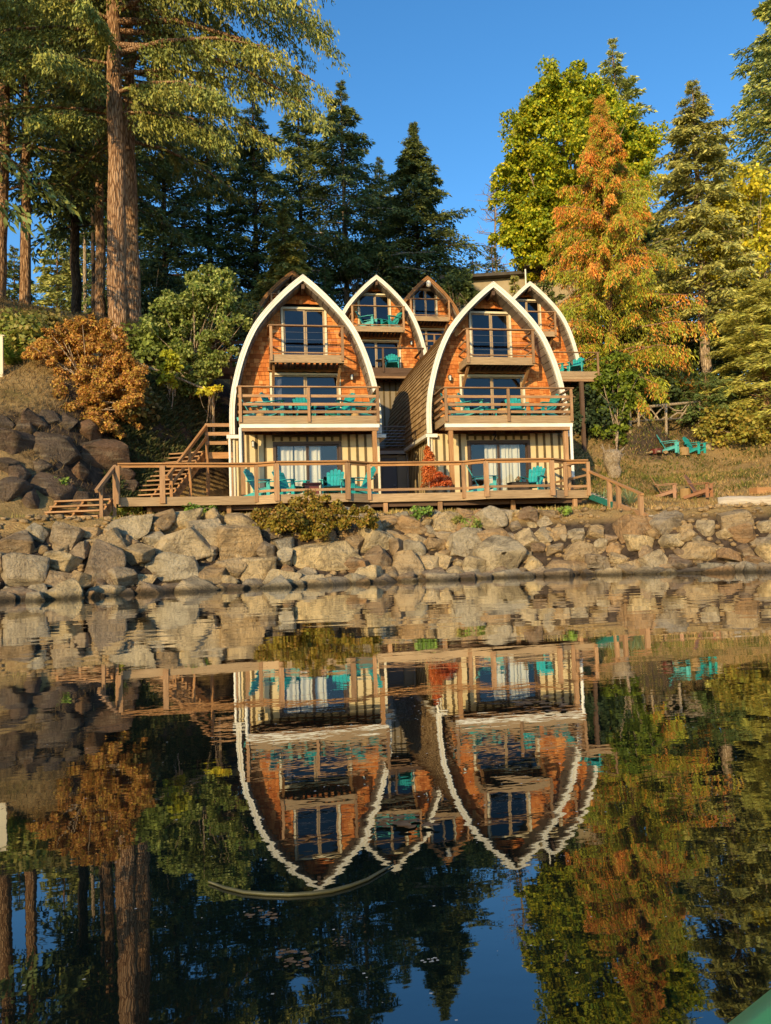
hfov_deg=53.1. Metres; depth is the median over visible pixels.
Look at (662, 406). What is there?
branch fence
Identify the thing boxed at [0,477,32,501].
rock outcrop
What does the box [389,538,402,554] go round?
boulder
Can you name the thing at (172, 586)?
boulder
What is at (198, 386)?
pole railing
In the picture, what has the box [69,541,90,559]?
boulder
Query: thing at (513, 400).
adirondack chair
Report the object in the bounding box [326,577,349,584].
boulder
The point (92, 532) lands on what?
boulder
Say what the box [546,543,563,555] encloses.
boulder
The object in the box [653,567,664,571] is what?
boulder
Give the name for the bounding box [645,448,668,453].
fire pit
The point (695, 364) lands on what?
shrub
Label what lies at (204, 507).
weed
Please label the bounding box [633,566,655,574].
boulder
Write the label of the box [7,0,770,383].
sky
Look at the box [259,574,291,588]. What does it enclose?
boulder
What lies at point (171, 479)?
stairs
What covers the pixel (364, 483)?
adirondack chair
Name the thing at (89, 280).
fir tree
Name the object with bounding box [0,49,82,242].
fir tree
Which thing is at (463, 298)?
shrub
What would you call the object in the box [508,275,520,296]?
fir tree
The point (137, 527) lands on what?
boulder
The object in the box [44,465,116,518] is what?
stairs
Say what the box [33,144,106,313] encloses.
fir tree
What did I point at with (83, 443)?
rock outcrop
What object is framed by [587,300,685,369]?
shrub
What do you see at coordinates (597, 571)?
boulder
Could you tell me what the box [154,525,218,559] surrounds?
boulder
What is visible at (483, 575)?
boulder
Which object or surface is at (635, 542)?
boulder
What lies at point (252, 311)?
shrub
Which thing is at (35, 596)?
boulder
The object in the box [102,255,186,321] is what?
shrub
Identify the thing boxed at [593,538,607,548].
boulder
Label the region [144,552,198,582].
boulder
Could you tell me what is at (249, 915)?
floating seaweed
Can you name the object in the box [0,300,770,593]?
ground
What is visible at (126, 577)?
boulder
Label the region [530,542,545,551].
boulder
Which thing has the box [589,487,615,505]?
yucca
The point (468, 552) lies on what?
boulder
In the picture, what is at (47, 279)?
fir tree
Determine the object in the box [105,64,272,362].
fir tree
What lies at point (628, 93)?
fir tree
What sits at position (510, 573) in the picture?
boulder
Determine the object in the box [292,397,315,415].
adirondack chair
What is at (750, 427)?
shrub
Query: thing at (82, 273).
fir tree
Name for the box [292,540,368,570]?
boulder
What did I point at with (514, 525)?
boulder
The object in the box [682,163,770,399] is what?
birch tree
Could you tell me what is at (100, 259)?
fir tree
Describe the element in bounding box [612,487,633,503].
yucca
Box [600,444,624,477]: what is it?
driftwood stump
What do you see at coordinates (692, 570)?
boulder
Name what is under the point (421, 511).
weed
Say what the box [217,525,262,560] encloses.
boulder
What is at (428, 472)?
potted shrub
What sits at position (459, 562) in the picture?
boulder
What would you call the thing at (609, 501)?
side ramp
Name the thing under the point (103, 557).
boulder
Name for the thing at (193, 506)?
weed
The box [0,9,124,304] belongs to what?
fir tree
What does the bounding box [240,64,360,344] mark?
fir tree
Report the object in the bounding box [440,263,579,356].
hilltop building
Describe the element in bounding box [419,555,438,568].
boulder
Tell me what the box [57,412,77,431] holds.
rock outcrop
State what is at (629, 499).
yucca
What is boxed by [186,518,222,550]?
boulder
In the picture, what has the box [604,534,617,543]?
boulder
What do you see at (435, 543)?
boulder
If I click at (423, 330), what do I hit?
sliding door
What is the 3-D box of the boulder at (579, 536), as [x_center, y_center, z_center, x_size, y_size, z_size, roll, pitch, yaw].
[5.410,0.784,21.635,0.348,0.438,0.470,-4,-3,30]
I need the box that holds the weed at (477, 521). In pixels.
[460,516,482,528]
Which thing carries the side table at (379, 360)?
on the arched cabin at (377, 296)
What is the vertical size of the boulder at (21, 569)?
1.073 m
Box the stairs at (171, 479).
[137,425,208,506]
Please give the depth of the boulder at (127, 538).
19.07 m
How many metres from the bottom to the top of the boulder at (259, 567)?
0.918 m
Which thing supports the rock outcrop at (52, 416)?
on the ground at (219, 481)
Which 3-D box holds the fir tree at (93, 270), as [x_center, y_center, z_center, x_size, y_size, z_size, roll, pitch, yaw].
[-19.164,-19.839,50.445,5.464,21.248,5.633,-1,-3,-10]
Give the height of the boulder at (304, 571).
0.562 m
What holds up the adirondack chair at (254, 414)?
on the arched cabin at (303, 339)
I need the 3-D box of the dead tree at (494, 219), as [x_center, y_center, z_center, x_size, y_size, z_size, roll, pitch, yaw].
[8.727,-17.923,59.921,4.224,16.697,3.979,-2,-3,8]
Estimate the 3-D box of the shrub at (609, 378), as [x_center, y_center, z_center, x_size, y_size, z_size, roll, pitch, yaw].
[11.680,-4.998,38.908,3.753,6.421,2.750,0,-3,-30]
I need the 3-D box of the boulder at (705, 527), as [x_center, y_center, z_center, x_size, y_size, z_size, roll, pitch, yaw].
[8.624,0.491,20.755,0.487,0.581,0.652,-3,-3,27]
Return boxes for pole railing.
[140,363,215,437]
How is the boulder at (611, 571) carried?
in the water
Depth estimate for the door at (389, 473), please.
30.64 m
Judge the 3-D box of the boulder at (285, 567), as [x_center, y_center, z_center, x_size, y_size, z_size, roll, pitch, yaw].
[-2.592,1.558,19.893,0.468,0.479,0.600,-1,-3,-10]
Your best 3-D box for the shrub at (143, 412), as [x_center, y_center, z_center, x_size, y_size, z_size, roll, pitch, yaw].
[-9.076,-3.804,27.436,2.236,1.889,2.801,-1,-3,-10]
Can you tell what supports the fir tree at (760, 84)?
on the ground at (219, 481)
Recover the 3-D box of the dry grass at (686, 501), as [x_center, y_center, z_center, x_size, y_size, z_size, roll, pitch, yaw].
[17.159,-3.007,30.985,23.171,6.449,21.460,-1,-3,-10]
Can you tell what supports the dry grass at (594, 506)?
on the ground at (219, 481)
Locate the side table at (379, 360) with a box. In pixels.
[375,359,387,367]
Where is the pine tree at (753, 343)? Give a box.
[690,278,770,434]
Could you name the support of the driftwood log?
on the ground at (219, 481)
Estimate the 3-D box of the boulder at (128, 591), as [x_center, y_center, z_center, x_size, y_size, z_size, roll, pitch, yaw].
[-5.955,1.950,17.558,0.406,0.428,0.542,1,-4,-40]
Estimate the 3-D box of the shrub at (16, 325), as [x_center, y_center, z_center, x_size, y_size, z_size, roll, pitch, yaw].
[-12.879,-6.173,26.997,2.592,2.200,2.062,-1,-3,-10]
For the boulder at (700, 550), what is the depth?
20.07 m
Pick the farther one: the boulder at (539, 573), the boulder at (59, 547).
the boulder at (539, 573)
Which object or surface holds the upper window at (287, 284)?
in the arched cabin at (276, 289)
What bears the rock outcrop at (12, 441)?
on the ground at (219, 481)
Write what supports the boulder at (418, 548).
on the ground at (219, 481)
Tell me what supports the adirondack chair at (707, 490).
on the ground at (219, 481)
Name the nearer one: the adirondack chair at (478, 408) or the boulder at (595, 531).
the boulder at (595, 531)
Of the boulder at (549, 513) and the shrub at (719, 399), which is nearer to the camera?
the boulder at (549, 513)
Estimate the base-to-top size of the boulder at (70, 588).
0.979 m
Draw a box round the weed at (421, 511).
[410,505,432,521]
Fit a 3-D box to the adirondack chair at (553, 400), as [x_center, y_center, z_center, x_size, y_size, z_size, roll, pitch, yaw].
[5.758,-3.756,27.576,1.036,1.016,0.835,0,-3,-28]
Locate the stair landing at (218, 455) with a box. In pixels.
[205,423,232,495]
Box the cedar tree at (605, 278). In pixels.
[540,93,718,420]
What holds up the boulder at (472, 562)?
on the ground at (219, 481)
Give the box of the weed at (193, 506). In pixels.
[182,502,200,510]
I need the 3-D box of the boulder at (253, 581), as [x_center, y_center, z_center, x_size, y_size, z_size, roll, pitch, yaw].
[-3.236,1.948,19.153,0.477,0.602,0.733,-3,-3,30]
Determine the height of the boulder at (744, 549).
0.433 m
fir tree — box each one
[0,0,202,317]
[0,0,258,320]
[0,0,351,349]
[0,4,107,297]
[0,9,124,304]
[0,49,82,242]
[6,245,40,306]
[8,14,161,312]
[31,67,254,365]
[31,228,88,311]
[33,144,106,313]
[37,227,105,311]
[39,80,194,313]
[57,89,107,312]
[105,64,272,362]
[197,84,337,366]
[222,207,312,366]
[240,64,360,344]
[251,79,455,304]
[318,259,342,308]
[335,121,498,310]
[349,157,426,297]
[465,255,479,273]
[480,242,509,285]
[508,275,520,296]
[597,37,695,324]
[619,212,718,369]
[625,78,770,409]
[690,0,770,369]
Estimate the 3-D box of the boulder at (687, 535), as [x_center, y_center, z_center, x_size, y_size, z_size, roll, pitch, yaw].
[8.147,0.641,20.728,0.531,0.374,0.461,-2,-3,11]
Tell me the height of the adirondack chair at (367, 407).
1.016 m
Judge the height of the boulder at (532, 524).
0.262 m
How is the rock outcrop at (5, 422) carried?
on the ground at (219, 481)
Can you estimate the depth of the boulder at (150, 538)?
19.36 m
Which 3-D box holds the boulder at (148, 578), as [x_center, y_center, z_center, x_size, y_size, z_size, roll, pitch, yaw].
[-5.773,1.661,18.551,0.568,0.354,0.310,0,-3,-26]
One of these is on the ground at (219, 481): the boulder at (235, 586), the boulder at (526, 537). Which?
the boulder at (526, 537)
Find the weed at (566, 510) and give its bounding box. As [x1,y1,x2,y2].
[557,505,571,519]
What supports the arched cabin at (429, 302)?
on the ground at (219, 481)
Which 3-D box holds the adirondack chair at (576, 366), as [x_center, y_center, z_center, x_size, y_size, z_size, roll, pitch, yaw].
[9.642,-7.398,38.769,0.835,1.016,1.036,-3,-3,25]
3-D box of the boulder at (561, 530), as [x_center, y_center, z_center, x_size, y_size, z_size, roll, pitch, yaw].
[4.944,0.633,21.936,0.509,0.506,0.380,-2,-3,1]
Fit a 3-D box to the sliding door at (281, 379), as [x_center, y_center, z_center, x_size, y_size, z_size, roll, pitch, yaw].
[-2.777,-3.931,26.872,2.460,1.825,0.160,-1,-3,-10]
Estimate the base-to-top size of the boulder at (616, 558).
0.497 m
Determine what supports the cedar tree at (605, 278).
on the ground at (219, 481)
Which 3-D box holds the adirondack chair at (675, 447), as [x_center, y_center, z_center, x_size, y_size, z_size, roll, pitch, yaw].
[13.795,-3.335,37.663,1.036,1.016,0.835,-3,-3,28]
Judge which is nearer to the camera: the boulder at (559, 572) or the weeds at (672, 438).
the boulder at (559, 572)
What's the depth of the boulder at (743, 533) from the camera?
20.09 m
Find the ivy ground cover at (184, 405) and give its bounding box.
[102,352,229,511]
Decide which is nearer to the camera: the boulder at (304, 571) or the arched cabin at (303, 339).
the boulder at (304, 571)
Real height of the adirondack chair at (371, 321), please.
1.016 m
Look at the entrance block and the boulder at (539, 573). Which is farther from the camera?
the entrance block
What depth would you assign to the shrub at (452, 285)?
49.48 m
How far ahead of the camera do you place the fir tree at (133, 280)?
36.29 m
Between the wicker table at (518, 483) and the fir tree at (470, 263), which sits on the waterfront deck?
the wicker table at (518, 483)
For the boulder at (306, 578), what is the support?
on the ground at (219, 481)
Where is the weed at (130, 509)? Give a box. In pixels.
[117,504,145,515]
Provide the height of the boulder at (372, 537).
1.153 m
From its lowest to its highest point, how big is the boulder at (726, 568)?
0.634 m
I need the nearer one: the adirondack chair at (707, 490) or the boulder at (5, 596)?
the boulder at (5, 596)
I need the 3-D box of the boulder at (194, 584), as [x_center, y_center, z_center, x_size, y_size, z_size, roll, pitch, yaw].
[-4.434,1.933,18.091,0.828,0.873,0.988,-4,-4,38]
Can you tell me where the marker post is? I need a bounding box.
[0,335,4,376]
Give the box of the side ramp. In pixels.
[582,468,652,516]
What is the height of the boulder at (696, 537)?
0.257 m
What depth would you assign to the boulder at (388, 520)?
21.95 m
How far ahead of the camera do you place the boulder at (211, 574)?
18.98 m
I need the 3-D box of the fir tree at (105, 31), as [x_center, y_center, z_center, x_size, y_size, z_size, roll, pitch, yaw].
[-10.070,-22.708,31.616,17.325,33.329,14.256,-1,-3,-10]
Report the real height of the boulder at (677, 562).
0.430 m
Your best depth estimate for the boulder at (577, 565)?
20.84 m
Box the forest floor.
[215,363,761,404]
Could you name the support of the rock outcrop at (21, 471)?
on the ground at (219, 481)
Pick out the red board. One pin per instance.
(756, 490)
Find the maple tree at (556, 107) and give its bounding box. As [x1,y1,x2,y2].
[485,55,668,344]
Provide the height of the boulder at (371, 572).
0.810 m
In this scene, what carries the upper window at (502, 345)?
in the arched cabin at (491, 347)
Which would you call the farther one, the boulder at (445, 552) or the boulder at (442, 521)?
the boulder at (442, 521)
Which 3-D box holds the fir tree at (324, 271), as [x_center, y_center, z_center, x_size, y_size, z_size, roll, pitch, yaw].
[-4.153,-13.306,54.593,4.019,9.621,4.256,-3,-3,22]
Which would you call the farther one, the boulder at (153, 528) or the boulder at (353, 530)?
the boulder at (353, 530)
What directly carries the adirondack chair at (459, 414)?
on the arched cabin at (491, 347)
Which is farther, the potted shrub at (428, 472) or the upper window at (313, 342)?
the upper window at (313, 342)
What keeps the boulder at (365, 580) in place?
in the water
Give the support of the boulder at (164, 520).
on the ground at (219, 481)
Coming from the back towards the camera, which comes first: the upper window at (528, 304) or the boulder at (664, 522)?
the upper window at (528, 304)
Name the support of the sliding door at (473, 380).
in the arched cabin at (491, 347)
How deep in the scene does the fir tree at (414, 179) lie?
60.26 m
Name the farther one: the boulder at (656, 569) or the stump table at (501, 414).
the stump table at (501, 414)
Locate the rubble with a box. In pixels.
[0,502,770,592]
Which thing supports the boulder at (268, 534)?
on the ground at (219, 481)
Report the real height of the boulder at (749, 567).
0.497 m
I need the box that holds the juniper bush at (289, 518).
[249,488,379,541]
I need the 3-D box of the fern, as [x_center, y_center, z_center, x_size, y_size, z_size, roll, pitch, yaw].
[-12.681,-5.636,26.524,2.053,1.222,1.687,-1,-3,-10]
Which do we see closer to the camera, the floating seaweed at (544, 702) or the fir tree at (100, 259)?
the floating seaweed at (544, 702)
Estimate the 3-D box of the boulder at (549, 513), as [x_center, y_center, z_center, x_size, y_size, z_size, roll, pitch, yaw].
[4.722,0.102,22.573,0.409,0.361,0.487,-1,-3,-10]
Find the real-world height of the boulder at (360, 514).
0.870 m
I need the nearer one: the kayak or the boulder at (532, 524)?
the kayak
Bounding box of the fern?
[0,327,28,364]
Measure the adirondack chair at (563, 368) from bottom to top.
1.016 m
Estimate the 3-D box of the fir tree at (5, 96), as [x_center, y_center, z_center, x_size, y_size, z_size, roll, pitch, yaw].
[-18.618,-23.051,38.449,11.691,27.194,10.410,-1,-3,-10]
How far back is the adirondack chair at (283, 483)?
24.40 m
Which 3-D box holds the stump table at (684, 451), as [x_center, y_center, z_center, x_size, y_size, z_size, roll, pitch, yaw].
[14.708,-2.979,38.059,0.551,0.390,0.561,-1,-3,-10]
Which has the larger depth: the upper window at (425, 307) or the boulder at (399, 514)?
the upper window at (425, 307)
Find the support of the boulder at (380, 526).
on the ground at (219, 481)
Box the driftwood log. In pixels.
[717,495,770,505]
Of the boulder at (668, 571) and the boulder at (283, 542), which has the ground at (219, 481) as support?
the boulder at (283, 542)
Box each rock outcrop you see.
[0,415,15,428]
[0,428,35,454]
[0,457,20,472]
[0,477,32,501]
[8,464,31,480]
[16,420,35,433]
[20,407,48,428]
[22,487,39,508]
[27,472,77,503]
[32,459,53,471]
[33,432,81,464]
[38,409,61,423]
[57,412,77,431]
[70,491,89,503]
[71,462,88,480]
[78,419,102,440]
[81,439,101,446]
[81,439,130,470]
[120,468,135,482]
[121,478,138,494]
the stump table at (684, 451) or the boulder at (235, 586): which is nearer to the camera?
the boulder at (235, 586)
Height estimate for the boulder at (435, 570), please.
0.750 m
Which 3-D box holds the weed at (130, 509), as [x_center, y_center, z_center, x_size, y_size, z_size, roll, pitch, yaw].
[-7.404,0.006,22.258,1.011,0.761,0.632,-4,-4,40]
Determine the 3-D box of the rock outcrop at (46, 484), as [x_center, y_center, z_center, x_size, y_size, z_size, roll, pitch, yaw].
[-9.607,-0.636,22.456,1.172,1.148,1.232,-3,-3,15]
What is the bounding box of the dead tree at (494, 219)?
[476,184,515,272]
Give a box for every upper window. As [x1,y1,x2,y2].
[278,283,288,293]
[281,307,327,354]
[357,293,390,325]
[412,288,437,315]
[468,311,511,356]
[516,299,541,328]
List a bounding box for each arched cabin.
[227,274,385,505]
[249,270,299,330]
[343,275,426,447]
[385,281,574,492]
[404,276,459,350]
[513,281,599,451]
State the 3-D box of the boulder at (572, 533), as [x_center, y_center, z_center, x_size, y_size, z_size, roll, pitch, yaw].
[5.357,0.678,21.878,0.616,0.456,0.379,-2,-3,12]
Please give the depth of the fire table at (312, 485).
24.02 m
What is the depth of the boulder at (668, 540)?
20.57 m
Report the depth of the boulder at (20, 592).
16.64 m
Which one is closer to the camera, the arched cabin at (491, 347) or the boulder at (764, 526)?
the boulder at (764, 526)
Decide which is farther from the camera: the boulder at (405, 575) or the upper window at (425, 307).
the upper window at (425, 307)
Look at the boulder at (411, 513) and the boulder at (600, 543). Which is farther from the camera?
the boulder at (411, 513)
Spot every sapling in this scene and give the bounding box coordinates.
[156,347,183,408]
[196,384,222,445]
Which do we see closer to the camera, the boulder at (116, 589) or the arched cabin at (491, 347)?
the boulder at (116, 589)
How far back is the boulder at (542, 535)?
21.70 m
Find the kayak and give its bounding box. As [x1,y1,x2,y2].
[728,989,770,1023]
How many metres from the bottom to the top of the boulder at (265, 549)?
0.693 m
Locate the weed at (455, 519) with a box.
[451,515,462,523]
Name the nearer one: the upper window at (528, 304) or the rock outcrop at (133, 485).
the rock outcrop at (133, 485)
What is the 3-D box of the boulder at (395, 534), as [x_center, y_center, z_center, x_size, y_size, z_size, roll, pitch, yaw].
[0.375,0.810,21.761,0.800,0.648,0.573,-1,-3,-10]
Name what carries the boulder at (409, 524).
on the ground at (219, 481)
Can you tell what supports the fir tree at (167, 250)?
on the ground at (219, 481)
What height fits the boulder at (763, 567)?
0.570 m
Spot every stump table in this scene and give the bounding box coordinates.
[497,408,506,415]
[679,447,689,455]
[679,488,691,497]
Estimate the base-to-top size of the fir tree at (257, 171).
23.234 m
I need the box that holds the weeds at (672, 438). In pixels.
[569,396,770,472]
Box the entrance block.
[375,426,409,511]
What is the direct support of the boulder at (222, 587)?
in the water
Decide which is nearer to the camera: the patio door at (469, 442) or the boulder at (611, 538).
the boulder at (611, 538)
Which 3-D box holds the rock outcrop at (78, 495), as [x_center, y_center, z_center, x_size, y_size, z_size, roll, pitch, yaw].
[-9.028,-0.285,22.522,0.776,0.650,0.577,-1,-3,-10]
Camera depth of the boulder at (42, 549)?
18.08 m
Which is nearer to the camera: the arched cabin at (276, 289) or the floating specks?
the floating specks
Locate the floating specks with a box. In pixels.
[2,663,766,1020]
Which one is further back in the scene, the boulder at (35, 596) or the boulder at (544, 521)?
the boulder at (544, 521)
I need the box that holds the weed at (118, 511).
[106,502,126,517]
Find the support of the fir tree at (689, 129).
on the ground at (219, 481)
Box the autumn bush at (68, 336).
[20,312,150,438]
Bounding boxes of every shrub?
[0,305,55,353]
[6,306,72,338]
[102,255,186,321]
[108,387,163,425]
[117,320,175,365]
[135,263,252,398]
[173,283,263,352]
[321,238,400,308]
[420,445,436,492]
[430,471,452,492]
[439,268,476,311]
[456,272,565,305]
[567,382,621,445]
[584,351,647,449]
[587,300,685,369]
[599,359,697,414]
[646,324,743,399]
[671,372,753,425]
[691,399,770,449]
[717,332,770,396]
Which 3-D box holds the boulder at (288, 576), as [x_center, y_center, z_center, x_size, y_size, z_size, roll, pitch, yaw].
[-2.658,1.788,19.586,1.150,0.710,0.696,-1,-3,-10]
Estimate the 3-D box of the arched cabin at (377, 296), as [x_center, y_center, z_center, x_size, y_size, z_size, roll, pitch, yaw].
[-0.624,-6.649,39.315,4.959,9.673,6.185,-1,-3,-10]
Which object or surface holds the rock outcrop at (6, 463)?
on the ground at (219, 481)
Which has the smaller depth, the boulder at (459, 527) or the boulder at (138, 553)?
the boulder at (138, 553)
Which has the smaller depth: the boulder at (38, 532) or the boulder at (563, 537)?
the boulder at (38, 532)
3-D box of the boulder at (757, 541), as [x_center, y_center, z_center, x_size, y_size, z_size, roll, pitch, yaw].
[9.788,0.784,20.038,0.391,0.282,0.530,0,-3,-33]
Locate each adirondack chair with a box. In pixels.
[237,394,266,420]
[243,468,280,495]
[260,392,292,415]
[272,470,309,493]
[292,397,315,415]
[318,469,344,493]
[325,393,355,415]
[340,466,378,493]
[350,394,375,415]
[356,311,378,325]
[379,312,401,326]
[384,354,400,367]
[440,393,470,417]
[457,392,488,415]
[466,465,497,491]
[503,398,528,415]
[516,466,546,489]
[528,394,559,415]
[558,363,568,370]
[567,357,585,370]
[650,476,677,497]
[656,434,679,453]
[682,437,705,453]
[683,474,714,498]
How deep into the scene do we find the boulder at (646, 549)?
20.64 m
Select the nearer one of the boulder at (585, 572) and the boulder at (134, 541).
the boulder at (134, 541)
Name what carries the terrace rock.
on the ground at (219, 481)
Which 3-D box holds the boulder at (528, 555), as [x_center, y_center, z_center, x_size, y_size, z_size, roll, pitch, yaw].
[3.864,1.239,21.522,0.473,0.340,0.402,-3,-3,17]
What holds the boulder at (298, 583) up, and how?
on the ground at (219, 481)
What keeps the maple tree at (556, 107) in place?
on the ground at (219, 481)
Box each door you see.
[269,373,341,415]
[273,441,342,492]
[361,339,400,367]
[382,458,396,493]
[420,328,444,350]
[459,374,525,415]
[467,440,531,490]
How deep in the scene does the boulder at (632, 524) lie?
21.20 m
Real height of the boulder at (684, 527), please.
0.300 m
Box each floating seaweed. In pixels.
[244,907,277,918]
[276,948,310,967]
[374,814,440,827]
[510,695,566,710]
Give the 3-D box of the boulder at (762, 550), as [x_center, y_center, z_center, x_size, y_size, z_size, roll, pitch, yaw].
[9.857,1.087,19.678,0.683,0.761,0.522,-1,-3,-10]
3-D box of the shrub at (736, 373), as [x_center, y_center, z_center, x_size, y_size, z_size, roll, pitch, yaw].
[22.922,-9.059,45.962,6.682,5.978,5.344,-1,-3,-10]
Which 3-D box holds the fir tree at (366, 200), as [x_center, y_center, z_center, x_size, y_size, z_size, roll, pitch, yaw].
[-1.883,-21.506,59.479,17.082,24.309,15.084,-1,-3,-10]
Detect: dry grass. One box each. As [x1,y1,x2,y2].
[0,294,139,508]
[0,503,630,518]
[573,409,770,508]
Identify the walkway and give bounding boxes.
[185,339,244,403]
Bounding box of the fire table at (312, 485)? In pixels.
[302,482,321,493]
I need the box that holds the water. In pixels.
[0,572,770,1023]
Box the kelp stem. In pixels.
[208,864,393,896]
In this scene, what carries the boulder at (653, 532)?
on the ground at (219, 481)
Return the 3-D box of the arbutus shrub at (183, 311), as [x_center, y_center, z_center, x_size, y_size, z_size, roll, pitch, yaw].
[-7.693,-7.054,30.686,4.796,6.187,2.741,-1,-3,-10]
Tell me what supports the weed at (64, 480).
on the ground at (219, 481)
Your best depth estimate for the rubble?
20.83 m
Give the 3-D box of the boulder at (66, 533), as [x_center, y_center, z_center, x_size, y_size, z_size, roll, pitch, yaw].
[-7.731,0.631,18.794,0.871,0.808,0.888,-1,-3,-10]
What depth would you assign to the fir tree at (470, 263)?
57.87 m
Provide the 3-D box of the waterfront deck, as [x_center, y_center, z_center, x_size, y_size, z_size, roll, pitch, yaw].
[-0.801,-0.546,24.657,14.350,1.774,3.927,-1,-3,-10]
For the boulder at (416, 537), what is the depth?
21.60 m
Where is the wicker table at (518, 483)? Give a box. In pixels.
[506,482,528,489]
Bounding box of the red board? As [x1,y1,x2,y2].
[749,487,770,493]
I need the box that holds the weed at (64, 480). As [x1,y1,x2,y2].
[54,476,69,484]
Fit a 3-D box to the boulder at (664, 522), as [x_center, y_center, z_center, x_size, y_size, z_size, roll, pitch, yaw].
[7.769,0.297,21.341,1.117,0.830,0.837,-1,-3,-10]
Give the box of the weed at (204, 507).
[200,505,217,512]
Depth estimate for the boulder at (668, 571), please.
19.45 m
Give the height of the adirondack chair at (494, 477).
1.016 m
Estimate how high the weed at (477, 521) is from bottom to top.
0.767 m
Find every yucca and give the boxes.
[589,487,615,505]
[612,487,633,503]
[621,487,643,503]
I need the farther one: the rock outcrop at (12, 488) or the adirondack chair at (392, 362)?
the adirondack chair at (392, 362)
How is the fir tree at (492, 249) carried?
on the ground at (219, 481)
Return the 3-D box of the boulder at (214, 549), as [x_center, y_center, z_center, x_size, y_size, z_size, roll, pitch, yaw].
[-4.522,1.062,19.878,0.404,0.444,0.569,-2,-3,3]
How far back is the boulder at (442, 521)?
22.16 m
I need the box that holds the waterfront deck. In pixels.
[115,458,590,513]
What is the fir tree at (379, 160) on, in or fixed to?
on the ground at (219, 481)
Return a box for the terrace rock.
[701,442,710,449]
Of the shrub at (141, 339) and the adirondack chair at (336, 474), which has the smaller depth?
the adirondack chair at (336, 474)
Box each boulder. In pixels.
[0,530,34,553]
[0,552,7,574]
[0,591,15,601]
[1,552,49,586]
[1,586,36,599]
[25,523,48,542]
[25,591,44,600]
[28,583,47,591]
[37,544,48,553]
[42,578,83,599]
[43,550,82,571]
[44,570,71,587]
[49,521,84,549]
[52,544,68,551]
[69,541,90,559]
[71,570,93,589]
[79,527,101,538]
[84,539,125,584]
[84,591,105,597]
[87,585,125,594]
[89,527,126,548]
[93,579,108,586]
[103,593,116,595]
[104,514,153,539]
[107,566,137,587]
[119,588,134,594]
[121,533,131,545]
[122,543,154,565]
[132,539,141,543]
[134,574,157,585]
[135,580,173,593]
[142,531,163,545]
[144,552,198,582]
[149,525,160,531]
[151,509,175,531]
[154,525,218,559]
[162,582,179,589]
[172,508,202,528]
[174,576,219,592]
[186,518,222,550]
[198,565,226,583]
[201,507,223,522]
[205,545,217,561]
[213,557,247,577]
[214,584,226,589]
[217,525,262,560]
[221,575,240,583]
[223,513,256,525]
[226,584,249,589]
[241,556,276,583]
[242,578,263,584]
[248,584,263,588]
[256,541,275,556]
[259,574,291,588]
[260,528,279,539]
[262,569,302,584]
[270,536,293,550]
[277,547,292,565]
[280,564,293,571]
[289,579,305,586]
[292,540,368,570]
[296,567,317,576]
[300,574,324,585]
[308,578,331,585]
[317,529,336,541]
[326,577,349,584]
[338,506,362,518]
[338,523,357,537]
[344,557,368,572]
[344,573,365,583]
[345,533,363,549]
[350,577,370,583]
[354,565,383,581]
[357,527,394,552]
[364,545,391,567]
[371,573,396,582]
[375,519,382,529]
[379,514,398,526]
[382,566,397,579]
[385,529,412,540]
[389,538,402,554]
[391,549,423,576]
[394,511,408,516]
[395,515,427,533]
[395,572,415,581]
[401,578,417,581]
[403,539,425,555]
[406,534,426,544]
[408,510,427,517]
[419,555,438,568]
[421,567,445,577]
[422,519,432,525]
[425,525,435,533]
[425,537,446,550]
[426,572,459,580]
[432,511,459,531]
[435,531,451,540]
[435,552,452,569]
[438,549,450,555]
[445,565,463,573]
[447,527,482,556]
[453,559,462,565]
[456,508,472,517]
[456,517,476,530]
[458,572,476,579]
[462,556,485,572]
[464,549,472,555]
[464,569,480,572]
[473,535,527,571]
[474,572,491,578]
[475,506,507,528]
[477,528,509,540]
[483,566,506,572]
[491,568,521,577]
[502,509,513,520]
[508,532,514,539]
[509,520,521,530]
[514,528,540,547]
[516,506,537,521]
[517,571,535,576]
[521,551,531,561]
[524,556,542,570]
[526,522,536,527]
[528,566,544,572]
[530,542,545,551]
[534,526,552,544]
[535,568,549,576]
[536,516,552,526]
[539,510,555,517]
[543,568,573,576]
[545,560,589,573]
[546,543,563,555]
[551,525,566,540]
[560,534,567,541]
[564,541,605,561]
[567,528,585,537]
[571,532,584,542]
[581,569,595,575]
[584,554,610,569]
[586,524,603,538]
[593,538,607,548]
[594,569,602,574]
[601,568,621,574]
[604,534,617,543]
[606,542,622,553]
[609,552,628,564]
[612,514,652,543]
[613,563,637,574]
[622,534,654,550]
[622,559,640,566]
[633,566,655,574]
[637,549,667,568]
[638,545,653,557]
[645,528,659,538]
[649,509,683,535]
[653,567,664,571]
[658,533,684,547]
[659,563,672,567]
[660,568,676,573]
[668,554,692,569]
[673,549,683,554]
[675,566,708,572]
[676,523,692,531]
[676,540,724,560]
[679,529,697,541]
[691,535,703,540]
[696,520,714,535]
[697,562,722,568]
[702,563,735,572]
[716,509,754,529]
[716,527,732,538]
[716,548,741,561]
[728,522,755,542]
[733,561,756,571]
[736,543,754,556]
[742,562,756,571]
[744,555,763,564]
[749,537,770,546]
[754,540,770,561]
[755,562,770,572]
[756,520,770,532]
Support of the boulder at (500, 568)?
on the ground at (219, 481)
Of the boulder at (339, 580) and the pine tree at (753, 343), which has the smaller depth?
the boulder at (339, 580)
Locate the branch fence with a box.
[628,400,700,433]
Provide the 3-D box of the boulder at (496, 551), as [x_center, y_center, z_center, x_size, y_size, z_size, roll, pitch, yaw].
[3.117,1.360,21.626,1.421,1.517,1.566,-1,-3,-10]
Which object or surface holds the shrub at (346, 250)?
on the ground at (219, 481)
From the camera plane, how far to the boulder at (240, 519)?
20.63 m

